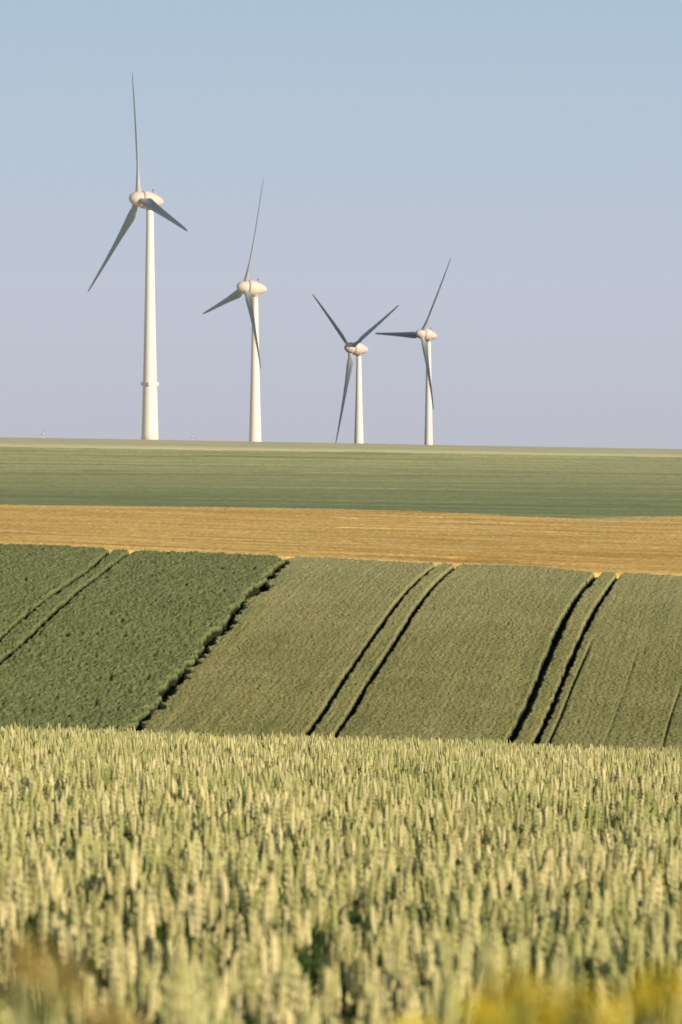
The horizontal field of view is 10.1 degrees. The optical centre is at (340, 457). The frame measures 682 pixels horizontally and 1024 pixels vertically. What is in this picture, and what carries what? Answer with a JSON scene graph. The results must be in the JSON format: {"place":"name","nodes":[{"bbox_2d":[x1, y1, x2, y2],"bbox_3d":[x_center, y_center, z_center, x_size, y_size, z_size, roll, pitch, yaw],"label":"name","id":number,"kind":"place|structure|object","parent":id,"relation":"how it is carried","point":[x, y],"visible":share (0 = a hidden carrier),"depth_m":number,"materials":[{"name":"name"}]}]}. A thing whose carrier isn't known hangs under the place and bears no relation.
{"place":"outdoors","nodes":[
{"label":"outdoors","id":0,"kind":"place"},
{"bbox_2d":[58,595,587,1022],"bbox_3d":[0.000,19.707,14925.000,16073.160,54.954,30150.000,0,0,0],"label":"ground","id":1,"kind":"structure","parent":0,"point":[530,705],"depth_m":264.75,"materials":[{"name":"soil"}]},
{"bbox_2d":[0,935,102,1023],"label":"dock plant","id":2,"kind":"object","parent":1,"relation":"on","point":[39,970],"visible":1,"depth_m":1.90,"materials":[{"name":"brown plant"}]},
{"bbox_2d":[71,1001,140,1023],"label":"dock plant","id":3,"kind":"object","parent":1,"relation":"on","point":[105,1013],"visible":0.89,"depth_m":2.30,"materials":[{"name":"brown plant"}]},
{"bbox_2d":[88,74,186,439],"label":"wind turbine","id":4,"kind":"object","parent":1,"relation":"on","point":[151,203],"visible":0.98,"depth_m":1012.63,"materials":[{"name":"paint"}]},
{"bbox_2d":[203,177,266,441],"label":"wind turbine","id":5,"kind":"object","parent":1,"relation":"on","point":[251,290],"visible":0.98,"depth_m":1181.68,"materials":[{"name":"paint"}]},
{"bbox_2d":[313,295,398,443],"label":"wind turbine","id":6,"kind":"object","parent":1,"relation":"on","point":[357,348],"visible":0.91,"depth_m":1383.64,"materials":[{"name":"paint"}]},
{"bbox_2d":[375,258,450,444],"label":"wind turbine","id":7,"kind":"object","parent":1,"relation":"on","point":[425,335],"visible":0.96,"depth_m":1532.25,"materials":[{"name":"paint"}]},
{"bbox_2d":[397,1015,429,1023],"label":"wild mustard","id":8,"kind":"object","parent":1,"relation":"on","point":[425,1020],"visible":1,"depth_m":2.20,"materials":[{"name":"yellow plant"}]},
{"bbox_2d":[455,964,565,1023],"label":"wild mustard","id":9,"kind":"object","parent":1,"relation":"on","point":[482,1015],"visible":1,"depth_m":1.90,"materials":[{"name":"yellow plant"}]},
{"bbox_2d":[559,1011,602,1023],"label":"wild mustard","id":10,"kind":"object","parent":1,"relation":"on","point":[577,1023],"visible":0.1,"depth_m":2.30,"materials":[{"name":"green plant"}]},
{"bbox_2d":[539,976,630,1023],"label":"wild mustard","id":11,"kind":"object","parent":1,"relation":"on","point":[577,994],"visible":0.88,"depth_m":2.00,"materials":[{"name":"yellow plant"}]},
{"bbox_2d":[616,966,681,1023],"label":"wild mustard","id":12,"kind":"object","parent":1,"relation":"on","point":[662,999],"visible":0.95,"depth_m":2.10,"materials":[{"name":"yellow plant"}]},
{"bbox_2d":[0,722,681,1023],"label":"wheat field","id":13,"kind":"structure","parent":0,"point":[417,880],"depth_m":12.16,"materials":[{"name":"plant"}]},
{"bbox_2d":[0,543,681,750],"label":"green crop field","id":14,"kind":"structure","parent":0,"point":[94,638],"depth_m":273.41,"materials":[{"name":"green plant"}]},
{"bbox_2d":[0,447,681,518],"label":"green crop field","id":15,"kind":"structure","parent":0,"point":[575,486],"depth_m":609.40,"materials":[{"name":"green plant"}]},
{"bbox_2d":[0,504,681,579],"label":"ripe crop field","id":16,"kind":"structure","parent":0,"point":[620,546],"depth_m":369.50,"materials":[{"name":"plant"}]},
{"bbox_2d":[0,437,681,456],"bbox_3d":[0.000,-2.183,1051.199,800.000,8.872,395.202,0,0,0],"label":"barley field","id":17,"kind":"structure","parent":0,"point":[196,445],"depth_m":874.93,"materials":[{"name":"beige plant"}]},
{"bbox_2d":[0,0,681,448],"label":"sky","id":18,"kind":"structure","parent":0,"point":[534,147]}
]}

